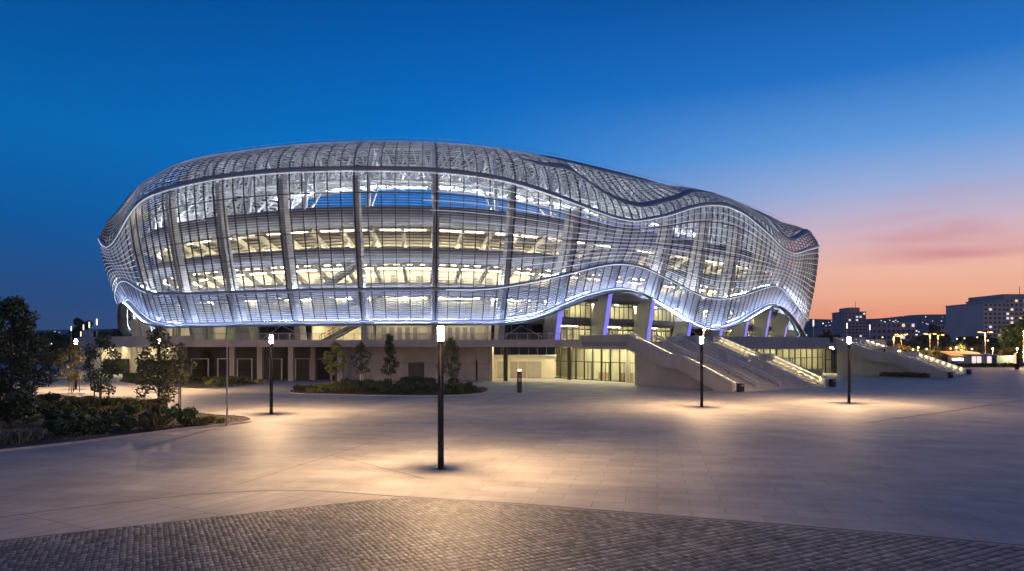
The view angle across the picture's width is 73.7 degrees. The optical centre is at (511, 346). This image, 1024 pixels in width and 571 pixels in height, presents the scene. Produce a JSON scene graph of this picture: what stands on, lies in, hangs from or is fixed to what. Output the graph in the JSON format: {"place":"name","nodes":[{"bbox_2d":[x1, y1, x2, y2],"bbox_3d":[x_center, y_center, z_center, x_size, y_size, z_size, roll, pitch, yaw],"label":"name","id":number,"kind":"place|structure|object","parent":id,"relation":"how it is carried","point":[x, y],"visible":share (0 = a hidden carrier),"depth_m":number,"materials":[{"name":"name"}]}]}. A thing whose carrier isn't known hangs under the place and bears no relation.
{"place":"outdoors","nodes":[
{"label":"outdoors","id":0,"kind":"place"},
{"bbox_2d":[27,314,945,333],"bbox_3d":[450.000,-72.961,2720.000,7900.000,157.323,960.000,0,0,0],"label":"hills","id":1,"kind":"structure","parent":0,"point":[928,319],"depth_m":3111.04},
{"bbox_2d":[35,323,945,337],"bbox_3d":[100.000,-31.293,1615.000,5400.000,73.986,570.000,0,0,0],"label":"hills","id":2,"kind":"structure","parent":0,"point":[808,331],"depth_m":1820.34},
{"bbox_2d":[0,363,1023,546],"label":"plaza","id":3,"kind":"structure","parent":0,"point":[839,463],"depth_m":29.95,"materials":[{"name":"concrete"}]},
{"bbox_2d":[43,348,67,369],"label":"background tree","id":4,"kind":"object","parent":3,"relation":"on","point":[53,356],"visible":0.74,"depth_m":135.04,"materials":[{"name":"green plant"}]},
{"bbox_2d":[53,342,87,391],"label":"sapling","id":5,"kind":"object","parent":3,"relation":"on","point":[74,351],"visible":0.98,"depth_m":69.80,"materials":[{"name":"green plant"}]},
{"bbox_2d":[110,358,127,375],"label":"shrub","id":6,"kind":"object","parent":3,"relation":"on","point":[123,362],"visible":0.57,"depth_m":105.77,"materials":[{"name":"green plant"}]},
{"bbox_2d":[0,395,249,448],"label":"planting bed","id":7,"kind":"object","parent":3,"relation":"on","point":[118,431],"visible":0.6,"depth_m":37.65,"materials":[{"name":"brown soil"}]},
{"bbox_2d":[0,427,34,443],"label":"shrub","id":8,"kind":"object","parent":7,"relation":"on","point":[13,436],"visible":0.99,"depth_m":32.58,"materials":[{"name":"green plant"}]},
{"bbox_2d":[0,295,60,429],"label":"dark tree","id":9,"kind":"object","parent":7,"relation":"on","point":[19,400],"visible":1,"depth_m":35.92,"materials":[{"name":"green plant"}]},
{"bbox_2d":[22,409,42,422],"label":"shrub","id":10,"kind":"object","parent":7,"relation":"on","point":[38,416],"visible":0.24,"depth_m":41.41,"materials":[{"name":"green plant"}]},
{"bbox_2d":[19,427,51,439],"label":"shrub","id":11,"kind":"object","parent":7,"relation":"on","point":[37,434],"visible":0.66,"depth_m":34.06,"materials":[{"name":"green plant"}]},
{"bbox_2d":[39,402,57,414],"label":"shrub","id":12,"kind":"object","parent":7,"relation":"on","point":[46,407],"visible":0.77,"depth_m":44.88,"materials":[{"name":"green plant"}]},
{"bbox_2d":[42,391,62,401],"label":"shrub","id":13,"kind":"object","parent":7,"relation":"on","point":[49,395],"visible":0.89,"depth_m":56.05,"materials":[{"name":"green plant"}]},
{"bbox_2d":[41,420,67,434],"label":"shrub","id":14,"kind":"object","parent":7,"relation":"on","point":[55,427],"visible":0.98,"depth_m":35.37,"materials":[{"name":"green plant"}]},
{"bbox_2d":[44,409,64,421],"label":"shrub","id":15,"kind":"object","parent":7,"relation":"on","point":[53,414],"visible":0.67,"depth_m":40.11,"materials":[{"name":"green plant"}]},
{"bbox_2d":[45,398,80,408],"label":"shrub","id":16,"kind":"object","parent":7,"relation":"on","point":[58,402],"visible":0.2,"depth_m":50.30,"materials":[{"name":"green plant"}]},
{"bbox_2d":[55,416,79,433],"bbox_3d":[-23.492,4.143,36.099,1.244,1.026,1.532,0,0,-25],"label":"shrub","id":17,"kind":"object","parent":7,"relation":"on","point":[71,425],"visible":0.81,"depth_m":36.02,"materials":[{"name":"green plant"}]},
{"bbox_2d":[58,404,77,411],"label":"shrub","id":18,"kind":"object","parent":7,"relation":"on","point":[70,408],"visible":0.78,"depth_m":45.42,"materials":[{"name":"green plant"}]},
{"bbox_2d":[59,411,80,419],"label":"shrub","id":19,"kind":"object","parent":7,"relation":"on","point":[71,415],"visible":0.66,"depth_m":39.77,"materials":[{"name":"green plant"}]},
{"bbox_2d":[61,397,100,410],"bbox_3d":[-31.622,4.180,50.033,2.659,0.956,2.769,0,0,-33],"label":"shrub","id":20,"kind":"object","parent":7,"relation":"on","point":[80,403],"visible":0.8,"depth_m":49.59,"materials":[{"name":"green plant"}]},
{"bbox_2d":[77,411,91,420],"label":"shrub","id":21,"kind":"object","parent":7,"relation":"on","point":[85,415],"visible":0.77,"depth_m":41.29,"materials":[{"name":"green plant"}]},
{"bbox_2d":[75,416,101,433],"bbox_3d":[-22.738,4.173,36.711,1.172,0.966,1.444,0,0,14],"label":"shrub","id":22,"kind":"object","parent":7,"relation":"on","point":[84,426],"visible":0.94,"depth_m":36.30,"materials":[{"name":"green plant"}]},
{"bbox_2d":[80,405,97,415],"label":"shrub","id":23,"kind":"object","parent":7,"relation":"on","point":[91,409],"visible":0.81,"depth_m":44.62,"materials":[{"name":"green plant"}]},
{"bbox_2d":[79,395,120,409],"bbox_3d":[-30.725,4.164,51.012,2.858,0.987,2.744,0,0,-35],"label":"shrub","id":24,"kind":"object","parent":7,"relation":"on","point":[102,402],"visible":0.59,"depth_m":50.43,"materials":[{"name":"green plant"}]},
{"bbox_2d":[83,332,123,403],"bbox_3d":[-30.409,1.808,50.802,2.707,5.788,3.124,0,0,-29],"label":"sapling","id":25,"kind":"object","parent":7,"relation":"on","point":[92,354],"visible":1,"depth_m":50.56,"materials":[{"name":"green plant"}]},
{"bbox_2d":[90,413,121,432],"bbox_3d":[-22.171,4.124,37.257,1.290,1.064,1.589,0,0,39],"label":"shrub","id":26,"kind":"object","parent":7,"relation":"on","point":[102,425],"visible":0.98,"depth_m":37.01,"materials":[{"name":"green plant"}]},
{"bbox_2d":[94,404,125,416],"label":"shrub","id":27,"kind":"object","parent":7,"relation":"on","point":[101,411],"visible":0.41,"depth_m":45.28,"materials":[{"name":"green plant"}]},
{"bbox_2d":[104,396,123,406],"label":"shrub","id":28,"kind":"object","parent":7,"relation":"on","point":[110,401],"visible":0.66,"depth_m":50.49,"materials":[{"name":"green plant"}]},
{"bbox_2d":[111,409,132,424],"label":"shrub","id":29,"kind":"object","parent":7,"relation":"on","point":[119,413],"visible":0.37,"depth_m":39.87,"materials":[{"name":"green plant"}]},
{"bbox_2d":[120,416,136,429],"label":"shrub","id":30,"kind":"object","parent":7,"relation":"on","point":[126,423],"visible":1,"depth_m":37.46,"materials":[{"name":"green plant"}]},
{"bbox_2d":[112,396,150,408],"bbox_3d":[-28.404,4.168,51.142,2.835,0.979,2.723,0,0,-27],"label":"shrub","id":31,"kind":"object","parent":7,"relation":"on","point":[124,401],"visible":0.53,"depth_m":50.66,"materials":[{"name":"green plant"}]},
{"bbox_2d":[123,402,141,414],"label":"shrub","id":32,"kind":"object","parent":7,"relation":"on","point":[132,408],"visible":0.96,"depth_m":45.74,"materials":[{"name":"green plant"}]},
{"bbox_2d":[138,412,157,426],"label":"shrub","id":33,"kind":"object","parent":7,"relation":"on","point":[149,415],"visible":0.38,"depth_m":37.99,"materials":[{"name":"green plant"}]},
{"bbox_2d":[132,414,168,430],"bbox_3d":[-19.897,4.214,37.990,2.052,0.886,1.970,0,0,21],"label":"shrub","id":34,"kind":"object","parent":7,"relation":"on","point":[154,424],"visible":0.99,"depth_m":37.66,"materials":[{"name":"green plant"}]},
{"bbox_2d":[148,397,167,424],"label":"stakes","id":35,"kind":"object","parent":7,"relation":"on","point":[156,400],"visible":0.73,"depth_m":40.00,"materials":[{"name":"brown wood"}]},
{"bbox_2d":[150,403,168,413],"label":"shrub","id":36,"kind":"object","parent":7,"relation":"on","point":[154,409],"visible":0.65,"depth_m":45.71,"materials":[{"name":"green plant"}]},
{"bbox_2d":[133,325,188,415],"bbox_3d":[-21.026,1.727,40.398,2.991,5.948,2.802,0,0,20],"label":"sapling","id":37,"kind":"object","parent":7,"relation":"on","point":[166,385],"visible":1,"depth_m":40.07,"materials":[{"name":"green plant"}]},
{"bbox_2d":[165,403,197,424],"bbox_3d":[-19.228,3.937,39.886,1.574,1.442,1.939,0,0,28],"label":"shrub","id":38,"kind":"object","parent":7,"relation":"on","point":[180,414],"visible":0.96,"depth_m":39.66,"materials":[{"name":"green plant"}]},
{"bbox_2d":[189,416,213,425],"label":"shrub","id":39,"kind":"object","parent":7,"relation":"on","point":[200,421],"visible":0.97,"depth_m":39.76,"materials":[{"name":"green plant"}]},
{"bbox_2d":[0,395,251,451],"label":"kerb","id":40,"kind":"structure","parent":3,"relation":"on","point":[90,440],"depth_m":35.38,"materials":[{"name":"concrete"}]},
{"bbox_2d":[165,342,196,406],"bbox_3d":[-24.715,2.156,51.016,2.169,5.089,2.139,0,0,-34],"label":"sapling","id":41,"kind":"object","parent":3,"relation":"on","point":[171,364],"visible":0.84,"depth_m":51.02,"materials":[{"name":"green plant"}]},
{"bbox_2d":[119,377,258,388],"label":"planting bed","id":42,"kind":"object","parent":3,"relation":"on","point":[202,385],"visible":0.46,"depth_m":83.27,"materials":[{"name":"brown plant"}]},
{"bbox_2d":[118,376,261,389],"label":"kerb","id":43,"kind":"structure","parent":42,"relation":"on","point":[195,388],"depth_m":78.55,"materials":[{"name":"concrete"}]},
{"bbox_2d":[217,376,238,383],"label":"shrub","id":44,"kind":"object","parent":42,"relation":"on","point":[231,380],"visible":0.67,"depth_m":84.42,"materials":[{"name":"green plant"}]},
{"bbox_2d":[0,491,392,539],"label":"paving band","id":45,"kind":"object","parent":3,"relation":"on","point":[135,513],"visible":1,"depth_m":19.53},
{"bbox_2d":[195,349,215,377],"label":"conical tree","id":46,"kind":"object","parent":3,"relation":"on","point":[203,354],"visible":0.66,"depth_m":100.23,"materials":[{"name":"green plant"}]},
{"bbox_2d":[225,335,228,425],"bbox_3d":[-16.907,2.000,40.502,0.240,5.400,0.240,0,0,0],"label":"flagpole","id":47,"kind":"object","parent":3,"relation":"on","point":[226,380],"visible":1,"depth_m":40.47,"materials":[{"name":"metal"}]},
{"bbox_2d":[269,334,273,413],"bbox_3d":[-16.750,1.927,47.500,0.380,5.535,0.374,0,0,0],"label":"street lamp","id":48,"kind":"object","parent":3,"relation":"on","point":[271,343],"visible":1,"depth_m":47.40,"materials":[{"name":"black metal"}]},
{"bbox_2d":[290,385,481,394],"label":"planting bed","id":49,"kind":"object","parent":3,"relation":"on","point":[390,392],"visible":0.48,"depth_m":68.68,"materials":[{"name":"brown plant"}]},
{"bbox_2d":[322,341,346,374],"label":"sapling","id":50,"kind":"object","parent":49,"relation":"on","point":[336,348],"visible":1,"depth_m":78.14,"materials":[{"name":"green plant"}]},
{"bbox_2d":[336,385,357,393],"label":"shrub","id":51,"kind":"object","parent":49,"relation":"on","point":[346,389],"visible":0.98,"depth_m":66.55,"materials":[{"name":"green plant"}]},
{"bbox_2d":[349,341,372,373],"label":"sapling","id":52,"kind":"object","parent":49,"relation":"on","point":[360,348],"visible":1,"depth_m":83.74,"materials":[{"name":"green plant"}]},
{"bbox_2d":[380,385,392,393],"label":"shrub","id":53,"kind":"object","parent":49,"relation":"on","point":[385,389],"visible":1,"depth_m":66.23,"materials":[{"name":"green plant"}]},
{"bbox_2d":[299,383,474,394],"bbox_3d":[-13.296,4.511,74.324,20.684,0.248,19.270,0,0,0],"label":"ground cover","id":54,"kind":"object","parent":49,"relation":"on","point":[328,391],"visible":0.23,"depth_m":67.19,"materials":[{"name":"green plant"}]},
{"bbox_2d":[380,333,399,375],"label":"sapling","id":55,"kind":"object","parent":49,"relation":"on","point":[389,348],"visible":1,"depth_m":76.25,"materials":[{"name":"green plant"}]},
{"bbox_2d":[395,380,409,392],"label":"shrub","id":56,"kind":"object","parent":49,"relation":"on","point":[400,385],"visible":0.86,"depth_m":67.14,"materials":[{"name":"green plant"}]},
{"bbox_2d":[405,384,416,393],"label":"shrub","id":57,"kind":"object","parent":49,"relation":"on","point":[409,388],"visible":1,"depth_m":66.51,"materials":[{"name":"green plant"}]},
{"bbox_2d":[420,383,431,392],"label":"shrub","id":58,"kind":"object","parent":49,"relation":"on","point":[425,387],"visible":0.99,"depth_m":67.72,"materials":[{"name":"green plant"}]},
{"bbox_2d":[431,382,449,393],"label":"shrub","id":59,"kind":"object","parent":49,"relation":"on","point":[434,386],"visible":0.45,"depth_m":65.31,"materials":[{"name":"green plant"}]},
{"bbox_2d":[436,337,461,378],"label":"sapling","id":60,"kind":"object","parent":49,"relation":"on","point":[453,347],"visible":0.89,"depth_m":74.24,"materials":[{"name":"green plant"}]},
{"bbox_2d":[452,384,464,393],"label":"shrub","id":61,"kind":"object","parent":49,"relation":"on","point":[458,389],"visible":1,"depth_m":67.09,"materials":[{"name":"green plant"}]},
{"bbox_2d":[288,383,487,395],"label":"kerb","id":62,"kind":"structure","parent":3,"relation":"on","point":[382,395],"depth_m":65.29,"materials":[{"name":"concrete"}]},
{"bbox_2d":[436,324,445,468],"bbox_3d":[-2.740,1.927,26.240,0.380,5.535,0.374,0,0,0],"label":"street lamp","id":63,"kind":"object","parent":3,"relation":"on","point":[440,342],"visible":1,"depth_m":26.14,"materials":[{"name":"black metal"}]},
{"bbox_2d":[76,333,897,382],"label":"podium","id":64,"kind":"object","parent":3,"relation":"on","point":[479,360],"visible":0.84,"depth_m":96.94,"materials":[{"name":"concrete"}]},
{"bbox_2d":[98,137,819,341],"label":"stadium","id":65,"kind":"object","parent":64,"relation":"on","point":[252,242],"visible":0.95,"depth_m":106.22,"materials":[{"name":"metal"}]},
{"bbox_2d":[464,360,476,379],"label":"door","id":66,"kind":"structure","parent":64,"relation":"in","point":[470,366],"depth_m":93.53,"materials":[{"name":"brown metal"}]},
{"bbox_2d":[476,360,489,379],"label":"door","id":67,"kind":"structure","parent":64,"relation":"in","point":[483,366],"depth_m":93.53,"materials":[{"name":"brown metal"}]},
{"bbox_2d":[498,362,502,377],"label":"door","id":68,"kind":"structure","parent":64,"relation":"in","point":[500,364],"depth_m":100.88,"materials":[{"name":"beige metal"}]},
{"bbox_2d":[510,362,517,377],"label":"door","id":69,"kind":"structure","parent":64,"relation":"in","point":[513,365],"depth_m":100.88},
{"bbox_2d":[519,362,525,377],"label":"door","id":70,"kind":"structure","parent":64,"relation":"in","point":[522,365],"depth_m":100.88,"materials":[{"name":"beige metal"}]},
{"bbox_2d":[494,347,555,354],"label":"clerestory window","id":71,"kind":"structure","parent":64,"relation":"in","point":[497,350],"depth_m":101.11,"materials":[{"name":"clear glass"}]},
{"bbox_2d":[527,362,540,377],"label":"door","id":72,"kind":"structure","parent":64,"relation":"in","point":[533,368],"depth_m":100.88,"materials":[{"name":"beige metal"}]},
{"bbox_2d":[0,498,1023,570],"bbox_3d":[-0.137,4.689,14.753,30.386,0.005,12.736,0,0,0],"label":"cobblestones","id":73,"kind":"structure","parent":3,"relation":"on","point":[372,526],"depth_m":16.07,"materials":[{"name":"stone"}]},
{"bbox_2d":[4,490,1023,545],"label":"paving joint","id":74,"kind":"object","parent":3,"relation":"in","point":[532,504],"visible":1,"depth_m":19.63,"materials":[{"name":"grey stone"}]},
{"bbox_2d":[517,368,521,392],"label":"info totem","id":75,"kind":"object","parent":3,"relation":"on","point":[519,380],"visible":1,"depth_m":69.25,"materials":[{"name":"brown paint"}]},
{"bbox_2d":[699,337,703,406],"bbox_3d":[14.700,1.927,52.900,0.380,5.535,0.374,0,0,0],"label":"street lamp","id":76,"kind":"object","parent":3,"relation":"on","point":[701,371],"visible":1,"depth_m":52.80,"materials":[{"name":"black metal"}]},
{"bbox_2d":[579,334,827,391],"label":"staircase","id":77,"kind":"structure","parent":3,"relation":"on","point":[674,361],"depth_m":80.17,"materials":[{"name":"white concrete"}]},
{"bbox_2d":[736,383,744,391],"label":"litter bin","id":78,"kind":"object","parent":3,"relation":"on","point":[739,387],"visible":1,"depth_m":69.88,"materials":[{"name":"black metal"}]},
{"bbox_2d":[847,336,850,402],"bbox_3d":[27.850,1.927,56.400,0.380,5.535,0.374,0,0,0],"label":"street lamp","id":79,"kind":"object","parent":3,"relation":"on","point":[849,369],"visible":1,"depth_m":56.31,"materials":[{"name":"black metal"}]},
{"bbox_2d":[831,337,966,377],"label":"staircase","id":80,"kind":"structure","parent":3,"relation":"on","point":[865,361],"depth_m":108.79,"materials":[{"name":"white concrete"}]},
{"bbox_2d":[866,400,1021,422],"bbox_3d":[41.554,4.688,56.614,49.288,0.001,1.560,0,0,-35],"label":"drain channel","id":81,"kind":"object","parent":3,"relation":"on","point":[940,412],"visible":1,"depth_m":48.40,"materials":[{"name":"black metal"}]},
{"bbox_2d":[1014,353,1018,368],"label":"sign pillar","id":82,"kind":"structure","parent":3,"relation":"on","point":[1016,358],"depth_m":139.80,"materials":[{"name":"brown paint"}]},
{"bbox_2d":[0,349,1023,367],"bbox_3d":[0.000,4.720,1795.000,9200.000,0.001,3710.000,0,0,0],"label":"ground","id":83,"kind":"structure","parent":0,"point":[832,361],"depth_m":199.85,"materials":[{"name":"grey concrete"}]},
{"bbox_2d":[39,331,70,353],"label":"background tree","id":84,"kind":"object","parent":83,"relation":"on","point":[57,343],"visible":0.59,"depth_m":205.59,"materials":[{"name":"green plant"}]},
{"bbox_2d":[68,318,85,358],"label":"background tree","id":85,"kind":"object","parent":83,"relation":"on","point":[79,323],"visible":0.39,"depth_m":260.04,"materials":[{"name":"green plant"}]},
{"bbox_2d":[890,336,907,345],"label":"background tree","id":86,"kind":"object","parent":83,"relation":"on","point":[897,340],"visible":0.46,"depth_m":254.70,"materials":[{"name":"green plant"}]},
{"bbox_2d":[908,339,928,350],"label":"background tree","id":87,"kind":"object","parent":83,"relation":"on","point":[915,344],"visible":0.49,"depth_m":249.19,"materials":[{"name":"green plant"}]},
{"bbox_2d":[914,333,928,345],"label":"background tree","id":88,"kind":"object","parent":83,"relation":"on","point":[923,338],"visible":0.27,"depth_m":310.57,"materials":[{"name":"green plant"}]},
{"bbox_2d":[926,323,942,343],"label":"background tree","id":89,"kind":"object","parent":83,"relation":"on","point":[933,334],"visible":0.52,"depth_m":298.85,"materials":[{"name":"green plant"}]},
{"bbox_2d":[927,333,951,346],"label":"background tree","id":90,"kind":"object","parent":83,"relation":"on","point":[943,340],"visible":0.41,"depth_m":269.70,"materials":[{"name":"green plant"}]},
{"bbox_2d":[932,345,947,359],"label":"background tree","id":91,"kind":"object","parent":83,"relation":"on","point":[937,353],"visible":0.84,"depth_m":185.17,"materials":[{"name":"green plant"}]},
{"bbox_2d":[940,351,979,362],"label":"kiosk","id":92,"kind":"object","parent":83,"relation":"on","point":[954,357],"visible":0.54,"depth_m":169.20,"materials":[{"name":"orange"}]},
{"bbox_2d":[954,342,975,351],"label":"background tree","id":93,"kind":"object","parent":83,"relation":"on","point":[961,346],"visible":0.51,"depth_m":195.55,"materials":[{"name":"green plant"}]},
{"bbox_2d":[961,354,998,364],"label":"kiosk","id":94,"kind":"object","parent":83,"relation":"on","point":[980,358],"visible":0.69,"depth_m":163.28,"materials":[{"name":"white paint"}]},
{"bbox_2d":[967,335,992,346],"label":"background tree","id":95,"kind":"object","parent":83,"relation":"on","point":[979,339],"visible":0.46,"depth_m":268.03,"materials":[{"name":"green plant"}]},
{"bbox_2d":[971,344,989,353],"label":"background tree","id":96,"kind":"object","parent":83,"relation":"on","point":[979,349],"visible":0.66,"depth_m":213.51,"materials":[{"name":"green plant"}]},
{"bbox_2d":[951,362,1023,366],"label":"hedge","id":97,"kind":"object","parent":83,"relation":"on","point":[967,364],"visible":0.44,"depth_m":155.31,"materials":[{"name":"green plant"}]},
{"bbox_2d":[997,356,1013,364],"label":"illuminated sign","id":98,"kind":"object","parent":83,"relation":"on","point":[1005,359],"visible":0.5,"depth_m":166.00,"materials":[{"name":"yellow plastic"}]},
{"bbox_2d":[997,323,1023,362],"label":"background tree","id":99,"kind":"object","parent":83,"relation":"on","point":[1009,338],"visible":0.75,"depth_m":189.37,"materials":[{"name":"green plant"}]},
{"bbox_2d":[998,345,1022,357],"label":"background tree","id":100,"kind":"object","parent":83,"relation":"on","point":[1006,352],"visible":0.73,"depth_m":189.25,"materials":[{"name":"green plant"}]},
{"bbox_2d":[1014,311,1023,348],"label":"background tree","id":101,"kind":"object","parent":83,"relation":"on","point":[1019,332],"visible":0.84,"depth_m":186.88,"materials":[{"name":"green plant"}]},
{"bbox_2d":[0,0,1023,330],"label":"sky","id":102,"kind":"structure","parent":0,"point":[890,132],"materials":[{"name":"blue"}]},
{"bbox_2d":[814,328,831,352],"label":"apartment block","id":103,"kind":"structure","parent":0,"point":[818,331],"depth_m":481.45,"materials":[{"name":"white concrete"}]},
{"bbox_2d":[832,301,865,342],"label":"apartment block","id":104,"kind":"structure","parent":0,"point":[854,318],"depth_m":420.00,"materials":[{"name":"grey concrete"}]},
{"bbox_2d":[866,322,915,344],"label":"apartment block","id":105,"kind":"structure","parent":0,"point":[887,331],"depth_m":520.00,"materials":[{"name":"beige concrete"}]},
{"bbox_2d":[919,324,945,335],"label":"apartment block","id":106,"kind":"structure","parent":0,"point":[923,329],"depth_m":474.51,"materials":[{"name":"beige concrete"}]},
{"bbox_2d":[945,302,1006,354],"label":"apartment block","id":107,"kind":"structure","parent":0,"point":[974,320],"depth_m":351.02,"materials":[{"name":"beige concrete"}]},
{"bbox_2d":[966,287,1023,326],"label":"apartment block","id":108,"kind":"structure","parent":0,"point":[1014,306],"depth_m":347.00,"materials":[{"name":"grey concrete"}]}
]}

